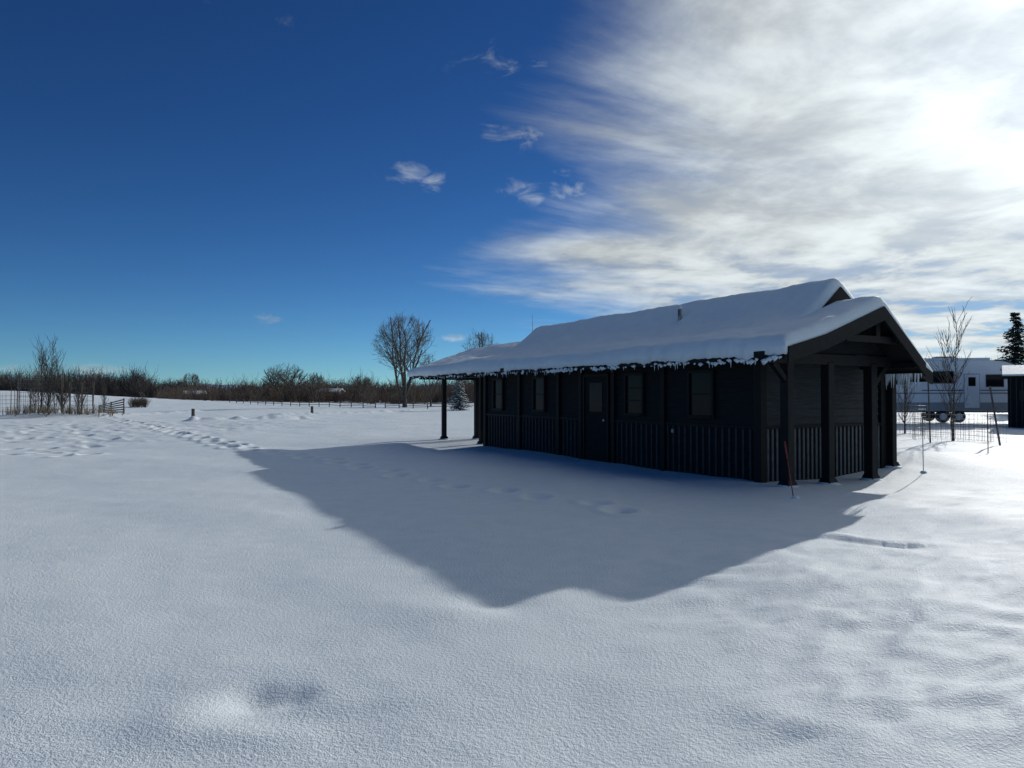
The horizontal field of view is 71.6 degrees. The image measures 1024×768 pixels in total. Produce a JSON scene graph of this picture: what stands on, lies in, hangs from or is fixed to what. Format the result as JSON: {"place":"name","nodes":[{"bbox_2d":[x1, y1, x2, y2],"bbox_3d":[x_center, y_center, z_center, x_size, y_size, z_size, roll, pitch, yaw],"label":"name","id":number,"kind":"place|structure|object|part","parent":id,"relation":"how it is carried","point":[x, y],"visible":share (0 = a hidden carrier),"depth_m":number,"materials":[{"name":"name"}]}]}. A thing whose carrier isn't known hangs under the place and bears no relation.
{"place":"outdoors","nodes":[
{"label":"outdoors","id":0,"kind":"place"},
{"bbox_2d":[157,384,452,389],"bbox_3d":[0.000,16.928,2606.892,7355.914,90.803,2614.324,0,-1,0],"label":"distant mountains","id":1,"kind":"structure","parent":0,"point":[249,386],"depth_m":3615.33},
{"bbox_2d":[0,391,1023,767],"bbox_3d":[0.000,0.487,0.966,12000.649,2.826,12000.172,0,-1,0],"label":"snow ground","id":2,"kind":"structure","parent":0,"point":[268,585],"depth_m":5.57,"materials":[{"name":"white snow"}]},
{"bbox_2d":[0,388,31,414],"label":"wire tree cage","id":3,"kind":"object","parent":2,"relation":"on","point":[11,395],"visible":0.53,"depth_m":54.35,"materials":[{"name":"grey metal"}]},
{"bbox_2d":[17,366,44,412],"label":"aspen sapling","id":4,"kind":"object","parent":2,"relation":"on","point":[33,391],"visible":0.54,"depth_m":55.93,"materials":[{"name":"brown plant"}]},
{"bbox_2d":[16,374,62,414],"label":"wire tree cage","id":5,"kind":"object","parent":2,"relation":"on","point":[25,392],"visible":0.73,"depth_m":49.46,"materials":[{"name":"grey metal"}]},
{"bbox_2d":[29,334,55,412],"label":"aspen sapling","id":6,"kind":"object","parent":2,"relation":"on","point":[41,400],"visible":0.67,"depth_m":49.62,"materials":[{"name":"brown plant"}]},
{"bbox_2d":[34,348,60,414],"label":"aspen sapling","id":7,"kind":"object","parent":2,"relation":"on","point":[48,382],"visible":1,"depth_m":48.26,"materials":[{"name":"brown plant"}]},
{"bbox_2d":[46,334,66,412],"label":"aspen sapling","id":8,"kind":"object","parent":2,"relation":"on","point":[57,370],"visible":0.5,"depth_m":52.67,"materials":[{"name":"brown plant"}]},
{"bbox_2d":[0,403,124,416],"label":"dry grass","id":9,"kind":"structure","parent":2,"relation":"on","point":[32,409],"depth_m":49.41,"materials":[{"name":"beige plant"}]},
{"bbox_2d":[52,364,74,407],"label":"aspen sapling","id":10,"kind":"object","parent":2,"relation":"on","point":[65,394],"visible":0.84,"depth_m":51.20,"materials":[{"name":"brown plant"}]},
{"bbox_2d":[70,366,90,413],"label":"aspen sapling","id":11,"kind":"object","parent":2,"relation":"on","point":[78,391],"visible":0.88,"depth_m":49.60,"materials":[{"name":"brown plant"}]},
{"bbox_2d":[69,381,93,414],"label":"wire tree cage","id":12,"kind":"object","parent":2,"relation":"on","point":[92,392],"visible":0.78,"depth_m":49.69,"materials":[{"name":"grey metal"}]},
{"bbox_2d":[100,377,107,411],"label":"aspen sapling","id":13,"kind":"object","parent":2,"relation":"on","point":[104,397],"visible":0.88,"depth_m":69.62,"materials":[{"name":"brown plant"}]},
{"bbox_2d":[98,398,124,413],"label":"farm gate","id":14,"kind":"structure","parent":2,"relation":"on","point":[123,404],"depth_m":57.91,"materials":[{"name":"grey metal"}]},
{"bbox_2d":[126,396,150,407],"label":"bare shrub clump","id":15,"kind":"object","parent":2,"relation":"on","point":[137,402],"visible":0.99,"depth_m":95.48,"materials":[{"name":"brown plant"}]},
{"bbox_2d":[182,373,200,390],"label":"cottonwood tree","id":16,"kind":"object","parent":2,"relation":"on","point":[191,377],"visible":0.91,"depth_m":210.03,"materials":[{"name":"brown plant"}]},
{"bbox_2d":[261,363,307,393],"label":"cottonwood tree","id":17,"kind":"object","parent":2,"relation":"on","point":[279,375],"visible":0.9,"depth_m":168.84,"materials":[{"name":"brown plant"}]},
{"bbox_2d":[229,398,375,407],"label":"split rail fence","id":18,"kind":"object","parent":2,"relation":"on","point":[299,402],"visible":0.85,"depth_m":106.32,"materials":[{"name":"brown wood"}]},
{"bbox_2d":[154,368,473,403],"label":"willow thicket","id":19,"kind":"object","parent":2,"relation":"on","point":[390,394],"visible":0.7,"depth_m":151.90,"materials":[{"name":"brown plant"}]},
{"bbox_2d":[304,372,324,401],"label":"cottonwood tree","id":20,"kind":"object","parent":2,"relation":"on","point":[314,377],"visible":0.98,"depth_m":150.15,"materials":[{"name":"brown plant"}]},
{"bbox_2d":[349,376,372,402],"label":"cottonwood tree","id":21,"kind":"object","parent":2,"relation":"on","point":[366,379],"visible":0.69,"depth_m":149.81,"materials":[{"name":"brown plant"}]},
{"bbox_2d":[369,311,436,406],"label":"cottonwood tree","id":22,"kind":"object","parent":2,"relation":"on","point":[400,361],"visible":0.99,"depth_m":99.56,"materials":[{"name":"brown plant"}]},
{"bbox_2d":[385,402,449,408],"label":"split rail fence","id":23,"kind":"object","parent":2,"relation":"on","point":[413,403],"visible":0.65,"depth_m":90.44,"materials":[{"name":"brown wood"}]},
{"bbox_2d":[418,356,441,405],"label":"cottonwood tree","id":24,"kind":"object","parent":2,"relation":"on","point":[429,358],"visible":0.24,"depth_m":103.88,"materials":[{"name":"brown plant"}]},
{"bbox_2d":[447,380,472,410],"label":"spruce tree","id":25,"kind":"object","parent":2,"relation":"on","point":[459,405],"visible":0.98,"depth_m":79.84,"materials":[{"name":"green plant"}]},
{"bbox_2d":[462,329,493,381],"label":"cottonwood tree","id":26,"kind":"object","parent":2,"relation":"on","point":[480,342],"visible":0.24,"depth_m":111.09,"materials":[{"name":"brown plant"}]},
{"bbox_2d":[0,353,1003,397],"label":"distant treeline","id":27,"kind":"object","parent":2,"relation":"on","point":[137,385],"visible":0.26,"depth_m":226.25,"materials":[{"name":"brown plant"}]},
{"bbox_2d":[407,278,932,487],"bbox_3d":[2.821,0.013,20.042,5.873,4.600,16.348,1,-1,-30],"label":"log cabin","id":28,"kind":"object","parent":2,"relation":"on","point":[744,386],"visible":1,"depth_m":14.45,"materials":[{"name":"brown wood"}]},
{"bbox_2d":[492,379,494,409],"bbox_3d":[-0.554,0.319,21.721,0.070,0.970,0.060,1,-1,-30],"label":"window trim","id":29,"kind":"structure","parent":28,"relation":"in","point":[493,382],"depth_m":21.70,"materials":[{"name":"black wood"}]},
{"bbox_2d":[495,380,500,408],"bbox_3d":[-0.400,0.316,21.486,0.012,0.850,0.500,1,-1,-30],"label":"window","id":30,"kind":"structure","parent":28,"relation":"in","point":[498,382],"depth_m":21.50,"materials":[{"name":"black glass"}]},
{"bbox_2d":[501,378,503,410],"bbox_3d":[-0.272,0.312,21.237,0.070,0.970,0.060,1,-1,-30],"label":"window trim","id":31,"kind":"structure","parent":28,"relation":"in","point":[502,379],"depth_m":21.21,"materials":[{"name":"black wood"}]},
{"bbox_2d":[532,377,534,411],"bbox_3d":[0.604,0.288,19.734,0.070,0.970,0.060,1,-1,-30],"label":"window trim","id":32,"kind":"structure","parent":28,"relation":"in","point":[533,380],"depth_m":19.71,"materials":[{"name":"black wood"}]},
{"bbox_2d":[535,379,542,409],"bbox_3d":[0.758,0.285,19.499,0.012,0.850,0.500,1,-1,-30],"label":"window","id":33,"kind":"structure","parent":28,"relation":"in","point":[538,382],"depth_m":19.52,"materials":[{"name":"black glass"}]},
{"bbox_2d":[543,376,545,411],"bbox_3d":[0.886,0.281,19.250,0.070,0.970,0.060,1,-1,-30],"label":"window trim","id":34,"kind":"structure","parent":28,"relation":"in","point":[544,377],"depth_m":19.23,"materials":[{"name":"black wood"}]},
{"bbox_2d":[585,376,606,461],"bbox_3d":[2.058,0.869,17.239,0.050,2.100,0.900,1,-1,-30],"label":"door","id":35,"kind":"structure","parent":28,"relation":"in","point":[595,428],"depth_m":17.23,"materials":[{"name":"brown wood"}]},
{"bbox_2d":[623,373,626,414],"bbox_3d":[2.605,0.235,16.300,0.070,0.970,0.060,1,-1,-30],"label":"window trim","id":36,"kind":"structure","parent":28,"relation":"in","point":[625,377],"depth_m":16.27,"materials":[{"name":"black wood"}]},
{"bbox_2d":[625,372,640,375],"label":"window trim","id":37,"kind":"structure","parent":28,"relation":"in","point":[639,373],"depth_m":16.05,"materials":[{"name":"black wood"}]},
{"bbox_2d":[625,413,640,415],"bbox_3d":[2.755,0.685,16.027,0.090,0.060,0.548,1,-1,-30],"label":"window sill","id":38,"kind":"structure","parent":28,"relation":"in","point":[627,414],"depth_m":15.98,"materials":[{"name":"black wood"}]},
{"bbox_2d":[627,375,640,412],"bbox_3d":[2.772,0.231,16.044,0.012,0.850,0.550,1,-1,-30],"label":"window","id":39,"kind":"structure","parent":28,"relation":"in","point":[634,380],"depth_m":16.05,"materials":[{"name":"black glass"}]},
{"bbox_2d":[641,372,644,415],"bbox_3d":[2.913,0.226,15.773,0.070,0.970,0.060,1,-1,-30],"label":"window trim","id":40,"kind":"structure","parent":28,"relation":"in","point":[642,373],"depth_m":15.75,"materials":[{"name":"black wood"}]},
{"bbox_2d":[687,370,689,417],"bbox_3d":[3.625,0.207,14.551,0.070,0.970,0.060,1,-1,-30],"label":"window trim","id":41,"kind":"structure","parent":28,"relation":"in","point":[688,374],"depth_m":14.52,"materials":[{"name":"black wood"}]},
{"bbox_2d":[688,415,710,418],"bbox_3d":[3.787,0.658,14.256,0.090,0.060,0.598,1,-1,-30],"label":"window sill","id":42,"kind":"structure","parent":28,"relation":"in","point":[689,416],"depth_m":14.20,"materials":[{"name":"black wood"}]},
{"bbox_2d":[689,369,710,372],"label":"window trim","id":43,"kind":"structure","parent":28,"relation":"in","point":[690,371],"depth_m":14.22,"materials":[{"name":"black wood"}]},
{"bbox_2d":[690,373,710,415],"bbox_3d":[3.804,0.203,14.273,0.012,0.850,0.600,1,-1,-30],"label":"window","id":44,"kind":"structure","parent":28,"relation":"in","point":[699,382],"depth_m":14.28,"materials":[{"name":"black glass"}]},
{"bbox_2d":[711,369,715,418],"bbox_3d":[3.958,0.198,13.980,0.070,0.970,0.060,1,-1,-30],"label":"window trim","id":45,"kind":"structure","parent":28,"relation":"in","point":[713,387],"depth_m":13.95,"materials":[{"name":"black wood"}]},
{"bbox_2d":[784,441,799,498],"bbox_3d":[4.349,1.429,10.980,0.238,1.079,0.159,0,-1,-25],"label":"driveway marker","id":46,"kind":"object","parent":2,"relation":"on","point":[794,497],"visible":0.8,"depth_m":10.99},
{"bbox_2d":[896,382,916,433],"bbox_3d":[16.413,0.521,29.890,1.141,3.537,0.947,0,-1,-26],"label":"aspen sapling","id":47,"kind":"object","parent":2,"relation":"on","point":[905,391],"visible":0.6,"depth_m":29.92,"materials":[{"name":"brown plant"}]},
{"bbox_2d":[897,403,925,434],"bbox_3d":[16.570,1.439,29.586,1.119,1.332,1.119,0,-1,-22],"label":"wire tree cage","id":48,"kind":"object","parent":2,"relation":"on","point":[909,405],"visible":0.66,"depth_m":29.16,"materials":[{"name":"grey metal"}]},
{"bbox_2d":[920,418,926,472],"bbox_3d":[8.249,1.329,14.250,0.160,1.294,0.160,0,-1,0],"label":"driveway marker","id":49,"kind":"object","parent":2,"relation":"on","point":[923,471],"visible":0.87,"depth_m":14.24,"materials":[{"name":"grey metal"}]},
{"bbox_2d":[927,382,930,442],"bbox_3d":[13.269,0.865,22.597,0.109,2.397,0.050,0,-1,0],"label":"tree stake","id":50,"kind":"object","parent":2,"relation":"on","point":[929,414],"visible":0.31,"depth_m":22.58,"materials":[{"name":"brown wood"}]},
{"bbox_2d":[927,297,972,440],"bbox_3d":[15.358,-0.424,24.947,1.421,5.230,1.195,0,-1,29],"label":"aspen sapling","id":51,"kind":"object","parent":2,"relation":"on","point":[953,410],"visible":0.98,"depth_m":24.81,"materials":[{"name":"brown plant"}]},
{"bbox_2d":[912,413,993,441],"bbox_3d":[15.429,1.501,24.948,2.319,1.001,2.319,0,-1,-22],"label":"wire tree cage","id":52,"kind":"object","parent":2,"relation":"on","point":[952,432],"visible":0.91,"depth_m":24.96,"materials":[{"name":"grey metal"}]},
{"bbox_2d":[901,418,1005,442],"bbox_3d":[16.510,1.677,27.011,0.008,0.738,7.031,0,-1,3],"label":"wire fence","id":53,"kind":"object","parent":2,"relation":"on","point":[965,421],"visible":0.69,"depth_m":26.09,"materials":[{"name":"grey metal"}]},
{"bbox_2d":[896,356,1016,422],"bbox_3d":[25.941,0.378,40.861,8.718,3.920,2.494,0,-1,12],"label":"travel trailer","id":54,"kind":"object","parent":2,"relation":"on","point":[984,375],"visible":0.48,"depth_m":39.78,"materials":[{"name":"white metal"}]},
{"bbox_3d":[24.260,-0.375,39.983,1.000,0.600,0.034,0,-1,12],"label":"window","id":55,"kind":"part","parent":54,"relation":"part of","materials":[{"name":"black glass"}]},
{"bbox_3d":[25.679,0.400,39.671,0.740,1.870,0.030,0,-1,12],"label":"door","id":56,"kind":"part","parent":54,"relation":"part of","materials":[{"name":"white metal"}]},
{"bbox_3d":[25.678,-0.130,39.673,0.360,0.500,0.044,0,-1,12],"label":"door window","id":57,"kind":"part","parent":54,"relation":"part of","materials":[{"name":"black glass"}]},
{"bbox_3d":[26.804,-0.184,39.439,0.800,0.600,0.034,0,-1,12],"label":"window","id":58,"kind":"part","parent":54,"relation":"part of","materials":[{"name":"black glass"}]},
{"bbox_2d":[987,410,988,452],"bbox_3d":[12.261,1.329,18.306,0.022,1.310,0.022,0,-1,-22],"label":"tree stake","id":59,"kind":"object","parent":2,"relation":"on","point":[987,432],"visible":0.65,"depth_m":18.31,"materials":[{"name":"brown wood"}]},
{"bbox_2d":[989,387,1000,445],"bbox_3d":[14.802,1.083,21.746,0.375,2.014,0.060,0,-1,0],"label":"tree stake","id":60,"kind":"object","parent":2,"relation":"on","point":[997,430],"visible":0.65,"depth_m":21.73,"materials":[{"name":"brown wood"}]},
{"bbox_2d":[996,312,1023,364],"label":"pine tree","id":61,"kind":"object","parent":2,"relation":"on","point":[1015,340],"visible":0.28,"depth_m":61.87,"materials":[{"name":"green plant"}]},
{"bbox_2d":[1002,365,1023,427],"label":"garden shed","id":62,"kind":"structure","parent":2,"relation":"on","point":[1013,375],"depth_m":34.72,"materials":[{"name":"brown wood"}]},
{"bbox_2d":[1019,390,1023,399],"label":"window","id":63,"kind":"structure","parent":62,"relation":"in","point":[1021,392],"depth_m":34.53,"materials":[{"name":"black glass"}]},
{"bbox_2d":[0,0,1023,386],"label":"sky","id":64,"kind":"structure","parent":0,"point":[211,190],"materials":[{"name":"blue"}]}
]}

